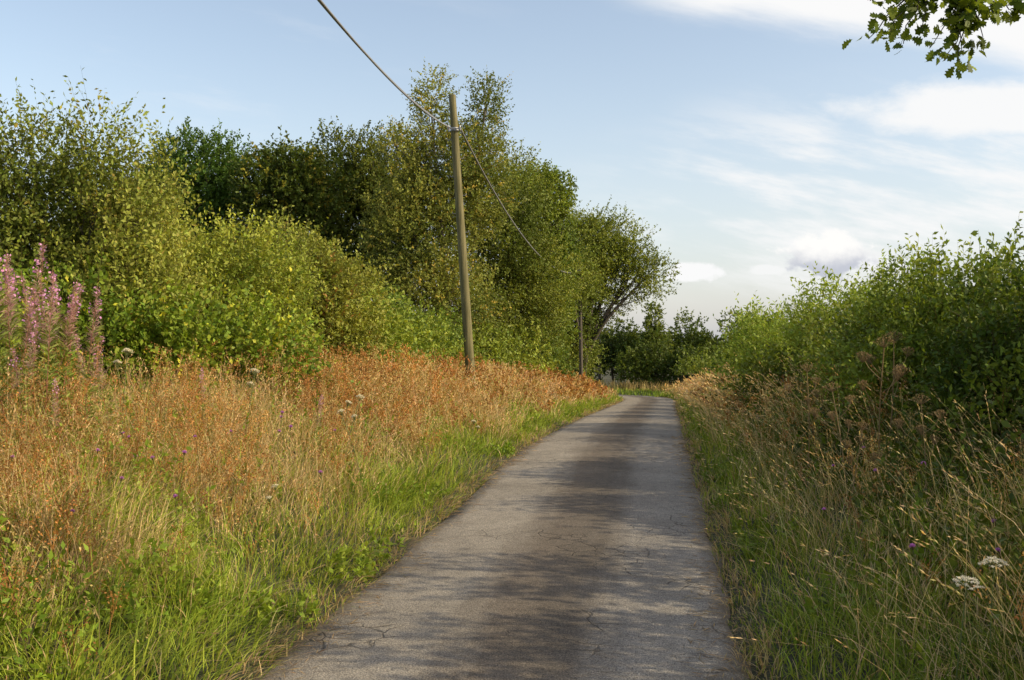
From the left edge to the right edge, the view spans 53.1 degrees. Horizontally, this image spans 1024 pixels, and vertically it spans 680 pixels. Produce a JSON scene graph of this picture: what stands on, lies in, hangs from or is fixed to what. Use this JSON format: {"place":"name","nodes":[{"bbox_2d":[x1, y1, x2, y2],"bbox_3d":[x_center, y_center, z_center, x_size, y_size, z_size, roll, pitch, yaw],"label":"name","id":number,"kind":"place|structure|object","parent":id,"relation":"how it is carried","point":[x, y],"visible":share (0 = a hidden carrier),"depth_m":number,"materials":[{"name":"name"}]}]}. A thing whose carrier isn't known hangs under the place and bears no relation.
{"place":"outdoors","nodes":[
{"label":"outdoors","id":0,"kind":"place"},
{"bbox_2d":[253,395,752,679],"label":"road","id":1,"kind":"structure","parent":0,"point":[563,553],"depth_m":7.07,"materials":[{"name":"grey asphalt"}]},
{"bbox_2d":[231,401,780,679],"bbox_3d":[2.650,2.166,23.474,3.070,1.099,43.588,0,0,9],"label":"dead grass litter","id":2,"kind":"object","parent":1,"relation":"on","point":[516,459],"visible":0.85,"depth_m":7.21,"materials":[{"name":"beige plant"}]},
{"bbox_2d":[0,342,1023,679],"bbox_3d":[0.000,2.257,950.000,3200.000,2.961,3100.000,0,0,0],"label":"ground","id":3,"kind":"structure","parent":0,"point":[740,630],"depth_m":7.00,"materials":[{"name":"green plant"}]},
{"bbox_2d":[0,370,12,429],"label":"willowherb plant","id":4,"kind":"object","parent":3,"relation":"on","point":[1,377],"visible":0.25,"depth_m":8.08,"materials":[{"name":"green plant"}]},
{"bbox_2d":[0,257,13,433],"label":"willowherb plant","id":5,"kind":"object","parent":3,"relation":"on","point":[2,323],"visible":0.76,"depth_m":8.06,"materials":[{"name":"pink plant"}]},
{"bbox_2d":[0,275,23,421],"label":"willowherb plant","id":6,"kind":"object","parent":3,"relation":"on","point":[15,334],"visible":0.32,"depth_m":8.52,"materials":[{"name":"pink plant"}]},
{"bbox_2d":[0,259,25,415],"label":"willowherb plant","id":7,"kind":"object","parent":3,"relation":"on","point":[12,308],"visible":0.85,"depth_m":8.19,"materials":[{"name":"pink plant"}]},
{"bbox_2d":[0,249,25,432],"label":"willowherb plant","id":8,"kind":"object","parent":3,"relation":"on","point":[12,298],"visible":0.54,"depth_m":8.36,"materials":[{"name":"pink plant"}]},
{"bbox_2d":[0,323,32,427],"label":"willowherb plant","id":9,"kind":"object","parent":3,"relation":"on","point":[2,348],"visible":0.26,"depth_m":8.26,"materials":[{"name":"green plant"}]},
{"bbox_2d":[9,346,29,476],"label":"willowherb plant","id":10,"kind":"object","parent":3,"relation":"on","point":[16,377],"visible":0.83,"depth_m":7.71,"materials":[{"name":"green plant"}]},
{"bbox_2d":[12,300,35,437],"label":"willowherb plant","id":11,"kind":"object","parent":3,"relation":"on","point":[23,341],"visible":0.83,"depth_m":8.17,"materials":[{"name":"green plant"}]},
{"bbox_2d":[12,320,40,444],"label":"willowherb plant","id":12,"kind":"object","parent":3,"relation":"on","point":[31,370],"visible":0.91,"depth_m":7.69,"materials":[{"name":"green plant"}]},
{"bbox_2d":[12,243,47,404],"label":"willowherb plant","id":13,"kind":"object","parent":3,"relation":"on","point":[40,271],"visible":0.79,"depth_m":8.67,"materials":[{"name":"pink plant"}]},
{"bbox_2d":[24,283,43,431],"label":"willowherb plant","id":14,"kind":"object","parent":3,"relation":"on","point":[34,295],"visible":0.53,"depth_m":8.59,"materials":[{"name":"pink plant"}]},
{"bbox_2d":[18,274,52,447],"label":"willowherb plant","id":15,"kind":"object","parent":3,"relation":"on","point":[24,301],"visible":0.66,"depth_m":8.54,"materials":[{"name":"pink plant"}]},
{"bbox_2d":[37,271,61,445],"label":"willowherb plant","id":16,"kind":"object","parent":3,"relation":"on","point":[48,332],"visible":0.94,"depth_m":8.02,"materials":[{"name":"pink plant"}]},
{"bbox_2d":[38,285,66,441],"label":"willowherb plant","id":17,"kind":"object","parent":3,"relation":"on","point":[44,341],"visible":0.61,"depth_m":8.19,"materials":[{"name":"pink plant"}]},
{"bbox_2d":[48,379,61,475],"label":"willowherb plant","id":18,"kind":"object","parent":3,"relation":"on","point":[57,410],"visible":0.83,"depth_m":7.38,"materials":[{"name":"green plant"}]},
{"bbox_2d":[29,282,85,434],"bbox_3d":[-3.800,0.240,8.440,0.210,1.555,0.199,12,-9,12],"label":"willowherb plant","id":19,"kind":"object","parent":3,"relation":"on","point":[73,322],"visible":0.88,"depth_m":8.49,"materials":[{"name":"pink plant"}]},
{"bbox_2d":[47,270,74,440],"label":"willowherb plant","id":20,"kind":"object","parent":3,"relation":"on","point":[59,331],"visible":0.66,"depth_m":8.49,"materials":[{"name":"pink plant"}]},
{"bbox_2d":[46,278,79,423],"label":"willowherb plant","id":21,"kind":"object","parent":3,"relation":"on","point":[69,338],"visible":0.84,"depth_m":8.48,"materials":[{"name":"pink plant"}]},
{"bbox_2d":[58,292,79,437],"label":"willowherb plant","id":22,"kind":"object","parent":3,"relation":"on","point":[71,359],"visible":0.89,"depth_m":8.54,"materials":[{"name":"pink plant"}]},
{"bbox_2d":[69,333,104,457],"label":"willowherb plant","id":23,"kind":"object","parent":3,"relation":"on","point":[93,366],"visible":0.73,"depth_m":8.23,"materials":[{"name":"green plant"}]},
{"bbox_2d":[74,336,100,432],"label":"willowherb plant","id":24,"kind":"object","parent":3,"relation":"on","point":[82,364],"visible":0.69,"depth_m":8.72,"materials":[{"name":"green plant"}]},
{"bbox_2d":[78,286,103,437],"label":"willowherb plant","id":25,"kind":"object","parent":3,"relation":"on","point":[99,327],"visible":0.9,"depth_m":8.24,"materials":[{"name":"pink plant"}]},
{"bbox_2d":[96,448,100,516],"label":"knapweed plant","id":26,"kind":"object","parent":3,"relation":"on","point":[98,449],"visible":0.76,"depth_m":7.16,"materials":[{"name":"green plant"}]},
{"bbox_2d":[93,344,119,437],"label":"willowherb plant","id":27,"kind":"object","parent":3,"relation":"on","point":[103,392],"visible":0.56,"depth_m":8.65,"materials":[{"name":"green plant"}]},
{"bbox_2d":[114,348,133,453],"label":"wild carrot plant","id":28,"kind":"object","parent":3,"relation":"on","point":[118,361],"visible":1,"depth_m":8.98,"materials":[{"name":"green plant"}]},
{"bbox_2d":[0,68,252,383],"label":"willow shrub","id":29,"kind":"object","parent":3,"relation":"on","point":[32,214],"visible":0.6,"depth_m":12.75,"materials":[{"name":"green plant"}]},
{"bbox_2d":[124,455,137,507],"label":"knapweed plant","id":30,"kind":"object","parent":3,"relation":"on","point":[130,473],"visible":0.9,"depth_m":7.38,"materials":[{"name":"green plant"}]},
{"bbox_2d":[151,455,166,511],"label":"knapweed plant","id":31,"kind":"object","parent":3,"relation":"on","point":[156,472],"visible":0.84,"depth_m":7.50,"materials":[{"name":"green plant"}]},
{"bbox_2d":[69,116,278,309],"bbox_3d":[-12.181,-3.171,37.550,8.946,9.899,5.478,0,0,0],"label":"ash tree","id":32,"kind":"object","parent":3,"relation":"on","point":[209,183],"visible":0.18,"depth_m":36.94,"materials":[{"name":"green plant"}]},
{"bbox_2d":[0,231,353,410],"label":"bramble bush","id":33,"kind":"object","parent":3,"relation":"on","point":[181,326],"visible":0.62,"depth_m":12.17,"materials":[{"name":"green plant"}]},
{"bbox_2d":[173,494,182,546],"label":"knapweed plant","id":34,"kind":"object","parent":3,"relation":"on","point":[175,496],"visible":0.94,"depth_m":6.85,"materials":[{"name":"green plant"}]},
{"bbox_2d":[170,450,186,523],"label":"knapweed plant","id":35,"kind":"object","parent":3,"relation":"on","point":[184,451],"visible":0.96,"depth_m":7.54,"materials":[{"name":"green plant"}]},
{"bbox_2d":[50,161,353,379],"bbox_3d":[-5.443,-0.836,15.972,5.846,4.215,3.955,0,0,0],"label":"willow shrub","id":36,"kind":"object","parent":3,"relation":"on","point":[261,258],"visible":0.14,"depth_m":15.76,"materials":[{"name":"green plant"}]},
{"bbox_2d":[199,368,210,441],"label":"willowherb plant","id":37,"kind":"object","parent":3,"relation":"on","point":[204,401],"visible":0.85,"depth_m":9.76,"materials":[{"name":"green plant"}]},
{"bbox_2d":[242,368,259,456],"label":"wild carrot plant","id":38,"kind":"object","parent":3,"relation":"on","point":[251,382],"visible":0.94,"depth_m":10.09,"materials":[{"name":"green plant"}]},
{"bbox_2d":[266,484,295,559],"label":"wild carrot plant","id":39,"kind":"object","parent":3,"relation":"on","point":[269,497],"visible":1,"depth_m":7.54,"materials":[{"name":"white plant"}]},
{"bbox_2d":[209,125,364,274],"bbox_3d":[-7.836,-2.845,35.739,5.347,9.280,4.619,0,0,0],"label":"oak tree","id":40,"kind":"object","parent":3,"relation":"on","point":[283,175],"visible":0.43,"depth_m":35.26,"materials":[{"name":"green plant"}]},
{"bbox_2d":[289,425,291,478],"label":"knapweed plant","id":41,"kind":"object","parent":3,"relation":"on","point":[290,426],"visible":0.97,"depth_m":9.67,"materials":[{"name":"green plant"}]},
{"bbox_2d":[210,199,404,367],"bbox_3d":[-3.969,-0.649,19.057,4.018,3.888,3.134,0,0,0],"label":"willow shrub","id":42,"kind":"object","parent":3,"relation":"on","point":[346,285],"visible":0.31,"depth_m":18.61,"materials":[{"name":"green plant"}]},
{"bbox_2d":[310,396,322,464],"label":"willowherb plant","id":43,"kind":"object","parent":3,"relation":"on","point":[317,420],"visible":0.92,"depth_m":10.23,"materials":[{"name":"green plant"}]},
{"bbox_2d":[318,470,325,542],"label":"knapweed plant","id":44,"kind":"object","parent":3,"relation":"on","point":[320,471],"visible":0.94,"depth_m":8.29,"materials":[{"name":"green plant"}]},
{"bbox_2d":[337,409,360,474],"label":"wild carrot plant","id":45,"kind":"object","parent":3,"relation":"on","point":[352,416],"visible":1,"depth_m":10.41,"materials":[{"name":"white plant"}]},
{"bbox_2d":[343,394,363,467],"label":"wild carrot plant","id":46,"kind":"object","parent":3,"relation":"on","point":[350,402],"visible":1,"depth_m":10.64,"materials":[{"name":"white plant"}]},
{"bbox_2d":[298,115,433,310],"bbox_3d":[-5.980,-3.241,37.693,6.827,10.079,4.684,0,0,0],"label":"alder tree","id":47,"kind":"object","parent":3,"relation":"on","point":[359,163],"visible":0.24,"depth_m":37.27,"materials":[{"name":"green plant"}]},
{"bbox_2d":[346,266,474,371],"bbox_3d":[-2.668,0.051,24.050,2.903,3.197,9.594,0,0,7],"label":"hedge bush","id":48,"kind":"object","parent":3,"relation":"on","point":[405,327],"visible":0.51,"depth_m":23.27,"materials":[{"name":"green plant"}]},
{"bbox_2d":[338,57,530,347],"bbox_3d":[-2.492,-3.760,34.003,6.466,11.412,5.446,0,0,0],"label":"birch tree","id":49,"kind":"object","parent":3,"relation":"on","point":[428,188],"visible":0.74,"depth_m":33.60,"materials":[{"name":"green plant"}]},
{"bbox_2d":[447,94,474,383],"bbox_3d":[-1.219,-2.303,24.977,0.718,7.378,0.285,0,0,0],"label":"utility pole","id":50,"kind":"object","parent":3,"relation":"on","point":[464,289],"visible":0.94,"depth_m":24.91,"materials":[{"name":"brown wood"}]},
{"bbox_2d":[317,0,450,127],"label":"overhead cable","id":51,"kind":"object","parent":50,"relation":"attached to","point":[357,44],"visible":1,"depth_m":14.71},
{"bbox_2d":[460,128,580,272],"bbox_3d":[1.036,-4.024,37.448,0.042,2.294,25.642,0,0,10],"label":"overhead cable","id":52,"kind":"object","parent":50,"relation":"attached to","point":[496,195],"visible":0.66,"depth_m":28.98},
{"bbox_2d":[467,420,479,472],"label":"wild carrot plant","id":53,"kind":"object","parent":3,"relation":"on","point":[472,421],"visible":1,"depth_m":12.54,"materials":[{"name":"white plant"}]},
{"bbox_2d":[419,314,560,374],"bbox_3d":[-0.555,0.526,33.819,3.123,2.879,11.549,0,0,18],"label":"hedge bush","id":54,"kind":"object","parent":3,"relation":"on","point":[496,351],"visible":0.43,"depth_m":33.51,"materials":[{"name":"green plant"}]},
{"bbox_2d":[0,334,1023,678],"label":"rusty seeding herbs","id":55,"kind":"object","parent":3,"relation":"on","point":[342,374],"visible":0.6,"depth_m":9.40,"materials":[{"name":"orange plant"}]},
{"bbox_2d":[0,344,1023,679],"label":"dry seeding grass","id":56,"kind":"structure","parent":3,"relation":"on","point":[686,388],"depth_m":9.53,"materials":[{"name":"brown plant"}]},
{"bbox_2d":[0,357,1023,679],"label":"verge weeds","id":57,"kind":"object","parent":3,"relation":"on","point":[506,449],"visible":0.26,"depth_m":6.50,"materials":[{"name":"green plant"}]},
{"bbox_2d":[0,340,1023,655],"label":"hedge foot undergrowth","id":58,"kind":"object","parent":3,"relation":"on","point":[916,448],"visible":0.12,"depth_m":7.83,"materials":[{"name":"green plant"}]},
{"bbox_2d":[451,129,597,365],"bbox_3d":[-0.133,-3.073,38.087,5.745,9.681,4.758,0,0,-29],"label":"sallow tree","id":59,"kind":"object","parent":3,"relation":"on","point":[526,284],"visible":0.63,"depth_m":37.44,"materials":[{"name":"green plant"}]},
{"bbox_2d":[492,158,588,359],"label":"oak tree","id":60,"kind":"object","parent":3,"relation":"on","point":[565,195],"visible":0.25,"depth_m":46.45,"materials":[{"name":"green plant"}]},
{"bbox_2d":[519,329,580,378],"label":"hedge bush","id":61,"kind":"object","parent":3,"relation":"on","point":[560,356],"visible":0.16,"depth_m":41.60,"materials":[{"name":"green plant"}]},
{"bbox_2d":[501,331,612,382],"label":"hedge bush","id":62,"kind":"object","parent":3,"relation":"on","point":[592,372],"visible":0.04,"depth_m":73.51,"materials":[{"name":"green plant"}]},
{"bbox_2d":[577,263,582,375],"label":"utility pole","id":63,"kind":"object","parent":3,"relation":"on","point":[580,347],"visible":0.48,"depth_m":50.13,"materials":[{"name":"brown wood"}]},
{"bbox_2d":[598,323,600,381],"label":"utility pole","id":64,"kind":"object","parent":3,"relation":"on","point":[599,375],"visible":0.26,"depth_m":69.93,"materials":[{"name":"brown wood"}]},
{"bbox_2d":[547,195,681,380],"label":"sallow tree","id":65,"kind":"object","parent":3,"relation":"on","point":[606,255],"visible":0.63,"depth_m":53.33,"materials":[{"name":"green plant"}]},
{"bbox_2d":[589,316,645,384],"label":"hawthorn tree","id":66,"kind":"object","parent":3,"relation":"on","point":[619,340],"visible":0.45,"depth_m":70.10,"materials":[{"name":"green plant"}]},
{"bbox_2d":[478,327,799,366],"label":"distant woodland","id":67,"kind":"object","parent":3,"relation":"on","point":[668,329],"visible":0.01,"depth_m":131.78,"materials":[{"name":"green plant"}]},
{"bbox_2d":[622,298,675,381],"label":"holly tree","id":68,"kind":"object","parent":3,"relation":"on","point":[653,332],"visible":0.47,"depth_m":68.67,"materials":[{"name":"green plant"}]},
{"bbox_2d":[611,337,728,387],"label":"hedge bush","id":69,"kind":"object","parent":3,"relation":"on","point":[644,367],"visible":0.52,"depth_m":65.08,"materials":[{"name":"green plant"}]},
{"bbox_2d":[659,306,719,378],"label":"willow tree","id":70,"kind":"object","parent":3,"relation":"on","point":[698,337],"visible":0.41,"depth_m":71.43,"materials":[{"name":"green plant"}]},
{"bbox_2d":[669,330,731,384],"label":"hedge bush","id":71,"kind":"object","parent":3,"relation":"on","point":[697,366],"visible":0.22,"depth_m":57.59,"materials":[{"name":"green plant"}]},
{"bbox_2d":[704,305,793,391],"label":"hedge bush","id":72,"kind":"object","parent":3,"relation":"on","point":[717,358],"visible":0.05,"depth_m":25.95,"materials":[{"name":"green plant"}]},
{"bbox_2d":[716,307,785,347],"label":"hawthorn tree","id":73,"kind":"object","parent":3,"relation":"on","point":[721,328],"visible":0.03,"depth_m":69.82,"materials":[{"name":"green plant"}]},
{"bbox_2d":[705,269,897,410],"bbox_3d":[5.054,0.275,16.247,3.289,2.724,6.002,0,0,0],"label":"hedge bush","id":74,"kind":"object","parent":3,"relation":"on","point":[768,362],"visible":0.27,"depth_m":16.93,"materials":[{"name":"green plant"}]},
{"bbox_2d":[784,362,821,477],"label":"hogweed stalk","id":75,"kind":"object","parent":3,"relation":"on","point":[816,391],"visible":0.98,"depth_m":10.47,"materials":[{"name":"brown plant"}]},
{"bbox_2d":[822,507,833,566],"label":"knapweed plant","id":76,"kind":"object","parent":3,"relation":"on","point":[823,508],"visible":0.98,"depth_m":6.82,"materials":[{"name":"green plant"}]},
{"bbox_2d":[702,239,956,396],"bbox_3d":[5.596,-0.159,19.422,2.878,3.233,6.281,0,0,-23],"label":"ash shrub","id":77,"kind":"object","parent":3,"relation":"on","point":[789,328],"visible":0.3,"depth_m":19.29,"materials":[{"name":"green plant"}]},
{"bbox_2d":[808,381,857,491],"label":"hogweed stalk","id":78,"kind":"object","parent":3,"relation":"on","point":[848,425],"visible":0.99,"depth_m":8.54,"materials":[{"name":"brown plant"}]},
{"bbox_2d":[841,420,879,542],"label":"hogweed stalk","id":79,"kind":"object","parent":3,"relation":"on","point":[861,442],"visible":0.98,"depth_m":7.64,"materials":[{"name":"brown plant"}]},
{"bbox_2d":[855,335,910,478],"bbox_3d":[3.180,0.651,8.798,0.417,1.399,0.433,0,0,13],"label":"hogweed stalk","id":80,"kind":"object","parent":3,"relation":"on","point":[897,377],"visible":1,"depth_m":8.85,"materials":[{"name":"brown plant"}]},
{"bbox_2d":[873,469,895,535],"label":"knapweed plant","id":81,"kind":"object","parent":3,"relation":"on","point":[875,470],"visible":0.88,"depth_m":7.31,"materials":[{"name":"green plant"}]},
{"bbox_2d":[864,331,913,466],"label":"hogweed stalk","id":82,"kind":"object","parent":3,"relation":"on","point":[906,353],"visible":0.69,"depth_m":9.59,"materials":[{"name":"brown plant"}]},
{"bbox_2d":[797,225,1023,439],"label":"willow shrub","id":83,"kind":"object","parent":3,"relation":"on","point":[876,323],"visible":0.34,"depth_m":11.20,"materials":[{"name":"green plant"}]},
{"bbox_2d":[892,393,945,513],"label":"hogweed stalk","id":84,"kind":"object","parent":3,"relation":"on","point":[898,420],"visible":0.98,"depth_m":7.31,"materials":[{"name":"brown plant"}]},
{"bbox_2d":[909,543,941,643],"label":"knapweed plant","id":85,"kind":"object","parent":3,"relation":"on","point":[912,545],"visible":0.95,"depth_m":5.07,"materials":[{"name":"green plant"}]},
{"bbox_2d":[842,0,1023,79],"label":"oak tree","id":86,"kind":"object","parent":3,"relation":"on","point":[955,23],"visible":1,"depth_m":5.02,"materials":[{"name":"green plant"}]},
{"bbox_2d":[873,211,1023,473],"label":"willow shrub","id":87,"kind":"object","parent":3,"relation":"on","point":[996,350],"visible":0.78,"depth_m":9.13,"materials":[{"name":"green plant"}]},
{"bbox_2d":[952,575,984,679],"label":"wild carrot plant","id":88,"kind":"object","parent":3,"relation":"on","point":[966,585],"visible":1,"depth_m":4.22,"materials":[{"name":"white plant"}]},
{"bbox_2d":[978,556,1008,679],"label":"wild carrot plant","id":89,"kind":"object","parent":3,"relation":"on","point":[995,561],"visible":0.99,"depth_m":4.32,"materials":[{"name":"white plant"}]},
{"bbox_2d":[995,548,1006,617],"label":"knapweed plant","id":90,"kind":"object","parent":3,"relation":"on","point":[997,549],"visible":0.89,"depth_m":4.80,"materials":[{"name":"green plant"}]},
{"bbox_2d":[991,518,1022,575],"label":"knapweed plant","id":91,"kind":"object","parent":3,"relation":"on","point":[1003,541],"visible":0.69,"depth_m":5.24,"materials":[{"name":"green plant"}]},
{"bbox_2d":[0,0,1023,340],"label":"sky","id":92,"kind":"structure","parent":0,"point":[760,148],"materials":[{"name":"blue"}]}
]}

